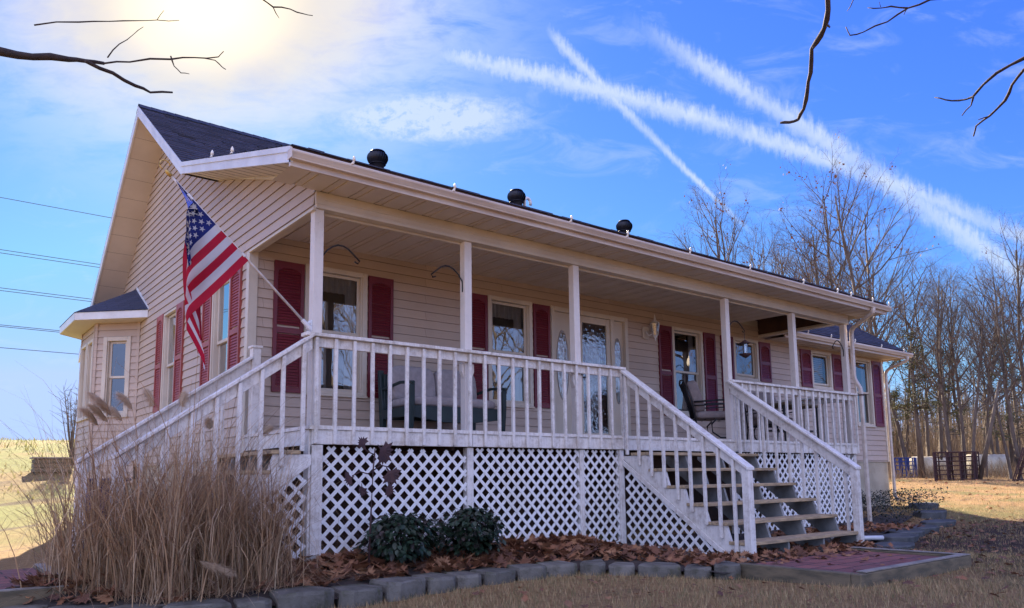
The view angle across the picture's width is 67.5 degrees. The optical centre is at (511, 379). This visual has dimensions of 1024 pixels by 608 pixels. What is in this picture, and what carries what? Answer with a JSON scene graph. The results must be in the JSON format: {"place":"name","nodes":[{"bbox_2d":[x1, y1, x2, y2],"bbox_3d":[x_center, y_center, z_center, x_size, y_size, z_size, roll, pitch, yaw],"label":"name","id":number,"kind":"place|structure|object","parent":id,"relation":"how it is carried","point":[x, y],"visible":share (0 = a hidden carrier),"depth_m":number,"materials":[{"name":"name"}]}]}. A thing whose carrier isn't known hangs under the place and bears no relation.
{"place":"outdoors","nodes":[
{"label":"outdoors","id":0,"kind":"place"},
{"bbox_2d":[29,457,71,474],"bbox_3d":[-12.395,2.331,20.582,0.930,0.470,0.680,5,-9,-38],"label":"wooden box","id":1,"kind":"object","parent":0,"point":[46,464],"visible":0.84,"depth_m":20.36,"materials":[{"name":"wood"}]},
{"bbox_2d":[34,10,178,25],"bbox_3d":[-1.790,-1.644,3.448,0.588,0.250,0.173,5,-9,-38],"label":"tree branch","id":2,"kind":"object","parent":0,"point":[97,21],"visible":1,"depth_m":3.45,"materials":[{"name":"brown plant"}]},
{"bbox_2d":[0,27,225,93],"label":"tree branch","id":3,"kind":"object","parent":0,"point":[9,53],"visible":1,"depth_m":2.85,"materials":[{"name":"brown plant"}]},
{"bbox_2d":[0,440,1023,607],"bbox_3d":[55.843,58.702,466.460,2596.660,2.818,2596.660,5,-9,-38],"label":"ground","id":4,"kind":"structure","parent":0,"point":[5,561],"depth_m":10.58,"materials":[{"name":"beige plant"}]},
{"bbox_2d":[0,605,47,607],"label":"edging stone","id":5,"kind":"object","parent":4,"relation":"on","point":[30,606],"visible":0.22,"depth_m":5.74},
{"bbox_2d":[0,436,74,498],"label":"field grass","id":6,"kind":"structure","parent":4,"relation":"on","point":[2,438],"depth_m":24.58,"materials":[{"name":"beige plant"}]},
{"bbox_2d":[0,563,82,606],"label":"paver pad","id":7,"kind":"object","parent":4,"relation":"on","point":[9,597],"visible":0.4,"depth_m":5.92,"materials":[{"name":"brick"}]},
{"bbox_2d":[49,379,77,468],"bbox_3d":[-12.431,1.256,21.778,1.428,2.549,1.166,5,-9,-38],"label":"bare shrub","id":8,"kind":"object","parent":4,"relation":"on","point":[71,446],"visible":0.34,"depth_m":21.64,"materials":[{"name":"brown plant"}]},
{"bbox_2d":[49,605,109,607],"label":"edging stone","id":9,"kind":"object","parent":4,"relation":"on","point":[84,606],"visible":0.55,"depth_m":5.74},
{"bbox_2d":[109,604,164,607],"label":"edging stone","id":10,"kind":"object","parent":4,"relation":"on","point":[141,606],"visible":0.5,"depth_m":5.73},
{"bbox_2d":[163,598,231,607],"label":"edging stone","id":11,"kind":"object","parent":4,"relation":"on","point":[213,603],"visible":0.94,"depth_m":5.74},
{"bbox_2d":[0,355,404,607],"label":"ornamental grass","id":12,"kind":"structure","parent":4,"relation":"on","point":[171,553],"depth_m":6.12,"materials":[{"name":"beige plant"}]},
{"bbox_2d":[233,596,271,607],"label":"edging stone","id":13,"kind":"object","parent":4,"relation":"on","point":[256,601],"visible":0.97,"depth_m":5.88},
{"bbox_2d":[269,585,333,607],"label":"edging stone","id":14,"kind":"object","parent":4,"relation":"on","point":[308,596],"visible":0.98,"depth_m":6.09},
{"bbox_2d":[330,584,382,607],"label":"edging stone","id":15,"kind":"object","parent":4,"relation":"on","point":[352,595],"visible":0.93,"depth_m":6.35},
{"bbox_2d":[369,576,424,601],"bbox_3d":[-1.020,1.852,6.763,0.371,0.186,0.436,-7,-9,40],"label":"edging stone","id":16,"kind":"object","parent":4,"relation":"on","point":[397,587],"visible":0.84,"depth_m":6.63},
{"bbox_2d":[412,572,455,593],"bbox_3d":[-0.714,1.898,7.074,0.328,0.188,0.410,5,-9,-38],"label":"edging stone","id":17,"kind":"object","parent":4,"relation":"on","point":[439,583],"visible":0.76,"depth_m":6.91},
{"bbox_2d":[5,505,913,607],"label":"planting bed","id":18,"kind":"object","parent":4,"relation":"on","point":[346,581],"visible":0.2,"depth_m":7.67,"materials":[{"name":"soil"}]},
{"bbox_2d":[72,333,314,583],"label":"side stairs","id":19,"kind":"structure","parent":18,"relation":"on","point":[251,370],"depth_m":7.33,"materials":[{"name":"white paint"}]},
{"bbox_2d":[344,436,400,565],"bbox_3d":[-1.331,1.189,7.272,0.590,1.297,0.112,5,-9,-38],"label":"garden stake","id":20,"kind":"object","parent":18,"relation":"on","point":[391,476],"visible":0.98,"depth_m":7.39,"materials":[{"name":"metal"}]},
{"bbox_2d":[351,509,456,563],"bbox_3d":[-1.049,1.557,7.596,1.062,0.570,0.832,5,-9,-38],"label":"shrub","id":21,"kind":"object","parent":18,"relation":"on","point":[404,525],"visible":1,"depth_m":7.42,"materials":[{"name":"green plant"}]},
{"bbox_2d":[429,505,508,558],"bbox_3d":[-0.461,1.623,8.144,0.860,0.564,0.872,-1,-7,2],"label":"shrub","id":22,"kind":"object","parent":18,"relation":"on","point":[465,521],"visible":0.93,"depth_m":7.97,"materials":[{"name":"green plant"}]},
{"bbox_2d":[788,486,947,522],"bbox_3d":[7.958,2.547,15.914,5.090,0.647,2.343,5,-9,-38],"label":"ground cover","id":23,"kind":"object","parent":18,"relation":"on","point":[876,500],"visible":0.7,"depth_m":15.78,"materials":[{"name":"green plant"}]},
{"bbox_2d":[444,571,480,588],"bbox_3d":[-0.480,1.937,7.297,0.273,0.182,0.404,5,-9,-38],"label":"edging stone","id":24,"kind":"object","parent":4,"relation":"on","point":[467,578],"visible":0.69,"depth_m":7.15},
{"bbox_2d":[59,104,913,520],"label":"house","id":25,"kind":"structure","parent":4,"relation":"on","point":[259,200],"depth_m":11.56,"materials":[{"name":"beige plastic"}]},
{"bbox_2d":[76,343,86,422],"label":"window","id":26,"kind":"structure","parent":25,"relation":"in","point":[83,352],"depth_m":14.36,"materials":[{"name":"plastic"}]},
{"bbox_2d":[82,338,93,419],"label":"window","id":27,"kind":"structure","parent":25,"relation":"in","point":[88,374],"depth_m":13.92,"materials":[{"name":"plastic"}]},
{"bbox_2d":[59,287,148,502],"bbox_3d":[-7.674,0.700,13.970,0.984,4.692,3.627,5,-9,-38],"label":"bay window","id":28,"kind":"structure","parent":25,"relation":"in","point":[86,324],"depth_m":13.44,"materials":[{"name":"beige"}]},
{"bbox_2d":[98,336,131,417],"bbox_3d":[-6.936,-0.030,13.541,0.540,1.428,0.292,-2,-7,7],"label":"window","id":29,"kind":"structure","parent":25,"relation":"in","point":[119,352],"depth_m":13.51,"materials":[{"name":"plastic"}]},
{"bbox_2d":[159,307,175,409],"bbox_3d":[-5.274,-0.293,11.854,0.132,1.578,0.760,5,-9,-38],"label":"window","id":30,"kind":"structure","parent":25,"relation":"in","point":[167,367],"depth_m":12.05,"materials":[{"name":"plastic"}]},
{"bbox_2d":[209,279,229,380],"bbox_3d":[-3.749,-0.558,9.942,0.132,1.578,0.740,5,-9,-38],"label":"window","id":31,"kind":"structure","parent":25,"relation":"in","point":[220,299],"depth_m":10.13,"materials":[{"name":"glass"}]},
{"bbox_2d":[304,264,367,398],"bbox_3d":[-2.408,-0.580,10.023,0.890,1.668,0.542,5,-9,-38],"label":"window","id":32,"kind":"structure","parent":25,"relation":"in","point":[344,305],"depth_m":10.12,"materials":[{"name":"glass"}]},
{"bbox_2d":[488,295,534,408],"bbox_3d":[-0.168,-0.383,11.782,0.880,1.668,0.542,5,-9,-38],"label":"window","id":33,"kind":"structure","parent":25,"relation":"in","point":[510,326],"depth_m":11.87,"materials":[{"name":"glass"}]},
{"bbox_2d":[550,305,630,435],"bbox_3d":[1.310,-0.037,12.621,1.760,2.180,0.146,5,-9,-38],"label":"front door","id":34,"kind":"structure","parent":25,"relation":"in","point":[603,338],"depth_m":12.74,"materials":[{"name":"glass"}]},
{"bbox_2d":[642,314,659,340],"bbox_3d":[2.459,-0.911,13.510,0.302,0.470,0.170,-4,-8,22],"label":"wall lantern","id":35,"kind":"object","parent":25,"relation":"attached to","point":[645,333],"depth_m":13.48,"materials":[{"name":"plastic"}]},
{"bbox_2d":[671,326,705,416],"bbox_3d":[3.124,-0.104,14.368,0.910,1.648,0.542,5,-9,-38],"label":"window","id":36,"kind":"structure","parent":25,"relation":"in","point":[686,357],"depth_m":14.51,"materials":[{"name":"glass"}]},
{"bbox_2d":[733,336,760,382],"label":"window","id":37,"kind":"structure","parent":25,"relation":"in","point":[744,367],"depth_m":15.60,"materials":[{"name":"glass"}]},
{"bbox_2d":[811,350,833,390],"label":"window","id":38,"kind":"structure","parent":25,"relation":"in","point":[822,378],"depth_m":17.31,"materials":[{"name":"plastic"}]},
{"bbox_2d":[855,357,876,427],"bbox_3d":[8.212,0.337,18.365,0.840,1.638,0.542,5,-9,-38],"label":"window","id":39,"kind":"structure","parent":25,"relation":"in","point":[863,366],"depth_m":18.42,"materials":[{"name":"plastic"}]},
{"bbox_2d":[470,568,515,584],"bbox_3d":[-0.189,1.954,7.512,0.388,0.188,0.377,5,-9,-38],"label":"edging stone","id":40,"kind":"object","parent":4,"relation":"on","point":[495,576],"visible":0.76,"depth_m":7.37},
{"bbox_2d":[7,380,1023,607],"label":"fallen leaves","id":41,"kind":"object","parent":4,"relation":"on","point":[547,547],"depth_m":8.19,"materials":[{"name":"brown plant"}]},
{"bbox_2d":[506,563,546,580],"bbox_3d":[0.129,1.970,7.735,0.335,0.186,0.406,5,-9,-38],"label":"edging stone","id":42,"kind":"object","parent":4,"relation":"on","point":[528,571],"visible":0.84,"depth_m":7.60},
{"bbox_2d":[243,209,859,560],"bbox_3d":[1.603,0.551,11.506,10.727,3.723,1.926,5,-9,-38],"label":"porch","id":43,"kind":"object","parent":4,"relation":"on","point":[539,481],"visible":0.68,"depth_m":9.36,"materials":[{"name":"white paint"}]},
{"bbox_2d":[159,159,311,368],"bbox_3d":[-2.619,-0.976,7.292,1.507,1.929,0.259,5,-9,-38],"label":"flag","id":44,"kind":"object","parent":43,"relation":"attached to","point":[215,259],"visible":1,"depth_m":7.04,"materials":[{"name":"multicoloured fabric"}]},
{"bbox_2d":[378,366,506,431],"bbox_3d":[-0.897,0.287,9.975,1.460,0.921,0.861,5,-9,-38],"label":"loveseat","id":45,"kind":"object","parent":43,"relation":"on","point":[398,393],"visible":0.63,"depth_m":9.82,"materials":[{"name":"black metal"}]},
{"bbox_2d":[679,380,725,437],"bbox_3d":[3.241,0.517,12.652,0.908,1.045,0.652,-2,-7,8],"label":"patio chair","id":46,"kind":"object","parent":43,"relation":"on","point":[694,400],"visible":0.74,"depth_m":12.43,"materials":[{"name":"black metal"}]},
{"bbox_2d":[744,393,792,440],"bbox_3d":[4.819,0.719,14.380,0.652,1.045,0.908,1,-7,-10],"label":"patio chair","id":47,"kind":"object","parent":43,"relation":"on","point":[754,412],"visible":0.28,"depth_m":14.53,"materials":[{"name":"black metal"}]},
{"bbox_2d":[760,402,819,440],"bbox_3d":[5.000,0.810,13.784,1.200,0.699,0.580,5,-9,-38],"label":"patio table","id":48,"kind":"object","parent":43,"relation":"on","point":[790,407],"visible":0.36,"depth_m":13.66,"materials":[{"name":"black metal"}]},
{"bbox_2d":[535,560,577,576],"bbox_3d":[0.449,2.006,7.999,0.400,0.187,0.375,3,-8,-26],"label":"edging stone","id":49,"kind":"object","parent":4,"relation":"on","point":[557,567],"visible":0.58,"depth_m":7.86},
{"bbox_2d":[580,559,605,575],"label":"edging stone","id":50,"kind":"object","parent":4,"relation":"on","point":[591,566],"visible":0.77,"depth_m":7.92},
{"bbox_2d":[608,562,634,575],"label":"edging stone","id":51,"kind":"object","parent":4,"relation":"on","point":[622,568],"visible":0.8,"depth_m":7.89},
{"bbox_2d":[638,562,681,577],"bbox_3d":[1.539,2.002,7.955,0.438,0.188,0.364,-3,-8,14],"label":"edging stone","id":52,"kind":"object","parent":4,"relation":"on","point":[663,569],"visible":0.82,"depth_m":7.80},
{"bbox_2d":[684,564,711,579],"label":"edging stone","id":53,"kind":"object","parent":4,"relation":"on","point":[694,570],"visible":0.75,"depth_m":7.69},
{"bbox_2d":[655,159,771,266],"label":"bare tree","id":54,"kind":"object","parent":4,"relation":"on","point":[722,236],"visible":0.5,"depth_m":44.80,"materials":[{"name":"brown plant"}]},
{"bbox_2d":[713,560,740,579],"bbox_3d":[2.172,1.959,7.817,0.264,0.187,0.378,-1,-7,2],"label":"edging stone","id":55,"kind":"object","parent":4,"relation":"on","point":[734,568],"visible":0.69,"depth_m":7.65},
{"bbox_2d":[656,185,819,282],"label":"bare tree","id":56,"kind":"object","parent":4,"relation":"on","point":[718,255],"visible":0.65,"depth_m":45.88,"materials":[{"name":"brown plant"}]},
{"bbox_2d":[618,370,864,560],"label":"front stairs","id":57,"kind":"structure","parent":4,"relation":"on","point":[741,473],"depth_m":9.86,"materials":[{"name":"white paint"}]},
{"bbox_2d":[715,206,822,281],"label":"bare tree","id":58,"kind":"object","parent":4,"relation":"on","point":[763,265],"visible":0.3,"depth_m":48.80,"materials":[{"name":"brown plant"}]},
{"bbox_2d":[747,217,877,326],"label":"bare tree","id":59,"kind":"object","parent":4,"relation":"on","point":[794,273],"visible":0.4,"depth_m":42.41,"materials":[{"name":"brown plant"}]},
{"bbox_2d":[754,127,873,322],"bbox_3d":[14.647,-3.428,37.836,7.321,17.301,6.799,-1,-7,-1],"label":"bare tree","id":60,"kind":"object","parent":4,"relation":"on","point":[825,229],"visible":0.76,"depth_m":37.63,"materials":[{"name":"brown plant"}]},
{"bbox_2d":[768,211,864,318],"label":"bare tree","id":61,"kind":"object","parent":4,"relation":"on","point":[812,249],"visible":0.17,"depth_m":50.67,"materials":[{"name":"brown plant"}]},
{"bbox_2d":[760,216,883,321],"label":"bare tree","id":62,"kind":"object","parent":4,"relation":"on","point":[812,257],"visible":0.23,"depth_m":46.39,"materials":[{"name":"brown plant"}]},
{"bbox_2d":[770,200,890,324],"bbox_3d":[14.980,-2.310,36.844,5.500,14.800,7.006,1,-8,-13],"label":"bare tree","id":63,"kind":"object","parent":4,"relation":"on","point":[815,275],"visible":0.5,"depth_m":38.01,"materials":[{"name":"brown plant"}]},
{"bbox_2d":[738,546,971,587],"bbox_3d":[3.624,1.984,8.021,2.360,0.232,1.300,5,-9,-38],"label":"paver pad","id":64,"kind":"object","parent":4,"relation":"on","point":[844,572],"visible":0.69,"depth_m":7.61,"materials":[{"name":"brick"}]},
{"bbox_2d":[812,226,926,474],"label":"bare tree","id":65,"kind":"object","parent":4,"relation":"on","point":[901,442],"visible":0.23,"depth_m":40.01,"materials":[{"name":"brown plant"}]},
{"bbox_2d":[786,144,954,340],"bbox_3d":[16.477,-2.882,34.668,7.254,15.509,6.364,-1,-7,5],"label":"bare tree","id":66,"kind":"object","parent":4,"relation":"on","point":[847,256],"visible":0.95,"depth_m":34.71,"materials":[{"name":"brown plant"}]},
{"bbox_2d":[800,163,941,363],"bbox_3d":[18.481,-2.826,39.026,6.426,16.368,6.185,-3,-8,17],"label":"bare tree","id":67,"kind":"object","parent":4,"relation":"on","point":[870,329],"visible":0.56,"depth_m":39.39,"materials":[{"name":"brown plant"}]},
{"bbox_2d":[821,222,924,367],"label":"bare tree","id":68,"kind":"object","parent":4,"relation":"on","point":[882,297],"visible":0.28,"depth_m":47.32,"materials":[{"name":"brown plant"}]},
{"bbox_2d":[842,243,932,470],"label":"bare tree","id":69,"kind":"object","parent":4,"relation":"on","point":[876,328],"visible":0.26,"depth_m":45.81,"materials":[{"name":"brown plant"}]},
{"bbox_2d":[874,542,914,549],"bbox_3d":[5.206,2.338,10.501,0.865,0.163,0.592,5,-9,-38],"label":"flagstone","id":70,"kind":"object","parent":4,"relation":"on","point":[904,545],"visible":0.37,"depth_m":10.32,"materials":[{"name":"grey stone"}]},
{"bbox_2d":[877,533,918,542],"bbox_3d":[5.750,2.419,11.422,0.525,0.193,0.914,-5,-9,33],"label":"flagstone","id":71,"kind":"object","parent":4,"relation":"on","point":[900,537],"visible":0.45,"depth_m":11.17,"materials":[{"name":"grey stone"}]},
{"bbox_2d":[885,389,914,462],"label":"cedar tree","id":72,"kind":"object","parent":4,"relation":"on","point":[895,392],"visible":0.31,"depth_m":49.79,"materials":[{"name":"green plant"}]},
{"bbox_2d":[894,457,916,476],"bbox_3d":[19.610,4.426,38.246,1.098,1.041,0.480,-4,-8,27],"label":"blue pen","id":73,"kind":"object","parent":4,"relation":"on","point":[906,464],"visible":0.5,"depth_m":38.12,"materials":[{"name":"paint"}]},
{"bbox_2d":[886,528,924,537],"bbox_3d":[6.362,2.541,12.403,0.584,0.193,1.146,-3,-8,19],"label":"flagstone","id":74,"kind":"object","parent":4,"relation":"on","point":[920,532],"visible":0.31,"depth_m":12.20,"materials":[{"name":"grey stone"}]},
{"bbox_2d":[861,258,956,400],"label":"bare tree","id":75,"kind":"object","parent":4,"relation":"on","point":[884,319],"visible":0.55,"depth_m":40.98,"materials":[{"name":"brown plant"}]},
{"bbox_2d":[885,329,956,477],"bbox_3d":[19.424,1.205,37.282,2.996,7.537,3.617,5,-9,-38],"label":"cedar tree","id":76,"kind":"object","parent":4,"relation":"on","point":[914,407],"visible":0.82,"depth_m":37.02,"materials":[{"name":"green plant"}]},
{"bbox_2d":[880,248,966,455],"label":"bare tree","id":77,"kind":"object","parent":4,"relation":"on","point":[907,422],"visible":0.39,"depth_m":47.98,"materials":[{"name":"brown plant"}]},
{"bbox_2d":[908,502,938,509],"bbox_3d":[9.434,2.928,17.536,1.393,0.192,0.671,5,-9,-38],"label":"flagstone","id":78,"kind":"object","parent":4,"relation":"on","point":[932,505],"visible":0.46,"depth_m":17.10,"materials":[{"name":"grey stone"}]},
{"bbox_2d":[883,277,965,455],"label":"bare tree","id":79,"kind":"object","parent":4,"relation":"on","point":[927,434],"visible":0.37,"depth_m":43.91,"materials":[{"name":"brown plant"}]},
{"bbox_2d":[913,525,938,533],"bbox_3d":[7.121,2.663,13.356,1.178,0.197,0.597,15,-17,-64],"label":"flagstone","id":80,"kind":"object","parent":4,"relation":"on","point":[927,529],"visible":0.27,"depth_m":13.10,"materials":[{"name":"grey stone"}]},
{"bbox_2d":[909,456,944,474],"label":"hay bale","id":81,"kind":"object","parent":4,"relation":"on","point":[928,459],"visible":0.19,"depth_m":40.70},
{"bbox_2d":[875,261,984,476],"bbox_3d":[19.259,-0.434,35.286,4.888,10.451,4.288,1,-7,-10],"label":"bare tree","id":82,"kind":"object","parent":4,"relation":"on","point":[947,437],"visible":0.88,"depth_m":35.41,"materials":[{"name":"brown plant"}]},
{"bbox_2d":[913,510,946,518],"bbox_3d":[8.657,2.832,15.907,1.278,0.200,0.632,5,-9,-38],"label":"flagstone","id":83,"kind":"object","parent":4,"relation":"on","point":[933,514],"visible":0.62,"depth_m":15.53,"materials":[{"name":"grey stone"}]},
{"bbox_2d":[887,256,983,473],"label":"bare tree","id":84,"kind":"object","parent":4,"relation":"on","point":[940,426],"visible":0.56,"depth_m":41.46,"materials":[{"name":"brown plant"}]},
{"bbox_2d":[920,519,955,527],"bbox_3d":[8.057,2.755,14.466,1.388,0.175,0.578,5,-9,-38],"label":"flagstone","id":85,"kind":"object","parent":4,"relation":"on","point":[943,522],"visible":0.53,"depth_m":14.18,"materials":[{"name":"grey stone"}]},
{"bbox_2d":[913,345,984,459],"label":"cedar tree","id":86,"kind":"object","parent":4,"relation":"on","point":[953,413],"visible":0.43,"depth_m":45.16,"materials":[{"name":"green plant"}]},
{"bbox_2d":[912,263,990,451],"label":"bare tree","id":87,"kind":"object","parent":4,"relation":"on","point":[948,396],"visible":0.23,"depth_m":48.37,"materials":[{"name":"brown plant"}]},
{"bbox_2d":[884,357,1023,462],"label":"distant wood","id":88,"kind":"object","parent":4,"relation":"on","point":[965,395],"visible":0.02,"depth_m":60.34,"materials":[{"name":"brown plant"}]},
{"bbox_2d":[886,381,1023,478],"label":"brush","id":89,"kind":"object","parent":4,"relation":"on","point":[954,440],"visible":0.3,"depth_m":46.53,"materials":[{"name":"brown plant"}]},
{"bbox_2d":[932,451,979,480],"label":"pallets","id":90,"kind":"object","parent":4,"relation":"on","point":[975,465],"visible":0.87,"depth_m":32.87,"materials":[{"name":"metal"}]},
{"bbox_2d":[908,280,1012,477],"bbox_3d":[21.168,-0.228,35.539,4.729,9.990,3.712,-1,-7,4],"label":"bare tree","id":91,"kind":"object","parent":4,"relation":"on","point":[963,444],"visible":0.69,"depth_m":35.80,"materials":[{"name":"brown plant"}]},
{"bbox_2d":[919,263,1010,450],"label":"bare tree","id":92,"kind":"object","parent":4,"relation":"on","point":[955,406],"visible":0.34,"depth_m":45.14,"materials":[{"name":"brown plant"}]},
{"bbox_2d":[940,269,1013,453],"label":"bare tree","id":93,"kind":"object","parent":4,"relation":"on","point":[997,441],"visible":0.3,"depth_m":45.12,"materials":[{"name":"brown plant"}]},
{"bbox_2d":[938,266,1023,477],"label":"bare tree","id":94,"kind":"object","parent":4,"relation":"on","point":[976,410],"visible":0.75,"depth_m":33.61,"materials":[{"name":"brown plant"}]},
{"bbox_2d":[942,283,1022,478],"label":"bare tree","id":95,"kind":"object","parent":4,"relation":"on","point":[990,388],"visible":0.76,"depth_m":34.21,"materials":[{"name":"brown plant"}]},
{"bbox_2d":[942,247,1023,478],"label":"bare tree","id":96,"kind":"object","parent":4,"relation":"on","point":[1011,423],"visible":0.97,"depth_m":32.98,"materials":[{"name":"brown plant"}]},
{"bbox_2d":[944,284,1023,453],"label":"bare tree","id":97,"kind":"object","parent":4,"relation":"on","point":[991,440],"visible":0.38,"depth_m":42.52,"materials":[{"name":"brown plant"}]},
{"bbox_2d":[966,454,1002,474],"bbox_3d":[23.951,4.376,39.029,1.500,1.103,1.120,0,-7,-6],"label":"hay bale","id":98,"kind":"object","parent":4,"relation":"on","point":[994,458],"visible":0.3,"depth_m":38.64},
{"bbox_2d":[946,274,1023,452],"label":"bare tree","id":99,"kind":"object","parent":4,"relation":"on","point":[993,357],"visible":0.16,"depth_m":47.74,"materials":[{"name":"brown plant"}]},
{"bbox_2d":[953,291,1023,477],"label":"bare tree","id":100,"kind":"object","parent":4,"relation":"on","point":[986,429],"visible":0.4,"depth_m":35.87,"materials":[{"name":"brown plant"}]},
{"bbox_2d":[957,333,1023,475],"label":"cedar tree","id":101,"kind":"object","parent":4,"relation":"on","point":[1011,453],"visible":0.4,"depth_m":38.44,"materials":[{"name":"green plant"}]},
{"bbox_2d":[959,261,1023,454],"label":"bare tree","id":102,"kind":"object","parent":4,"relation":"on","point":[1015,404],"visible":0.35,"depth_m":45.76,"materials":[{"name":"brown plant"}]},
{"bbox_2d":[963,204,1023,393],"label":"bare tree","id":103,"kind":"object","parent":4,"relation":"on","point":[1019,285],"visible":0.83,"depth_m":33.63,"materials":[{"name":"brown plant"}]},
{"bbox_2d":[970,248,1023,390],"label":"bare tree","id":104,"kind":"object","parent":4,"relation":"on","point":[1004,301],"visible":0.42,"depth_m":36.49,"materials":[{"name":"brown plant"}]},
{"bbox_2d":[1012,447,1023,480],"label":"livestock panels","id":105,"kind":"object","parent":4,"relation":"on","point":[1021,467],"visible":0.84,"depth_m":30.75,"materials":[{"name":"metal"}]},
{"bbox_2d":[0,0,1023,439],"label":"sky","id":106,"kind":"structure","parent":0,"point":[603,113],"materials":[{"name":"blue"}]},
{"bbox_2d":[780,0,830,123],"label":"tree branch","id":107,"kind":"object","parent":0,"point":[820,35],"visible":1,"depth_m":3.21,"materials":[{"name":"brown plant"}]},
{"bbox_2d":[846,0,932,35],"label":"tree branch","id":108,"kind":"object","parent":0,"point":[906,8],"visible":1,"depth_m":3.38,"materials":[{"name":"brown plant"}]},
{"bbox_2d":[934,56,1023,136],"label":"tree branch","id":109,"kind":"object","parent":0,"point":[1021,59],"visible":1,"depth_m":3.16,"materials":[{"name":"brown plant"}]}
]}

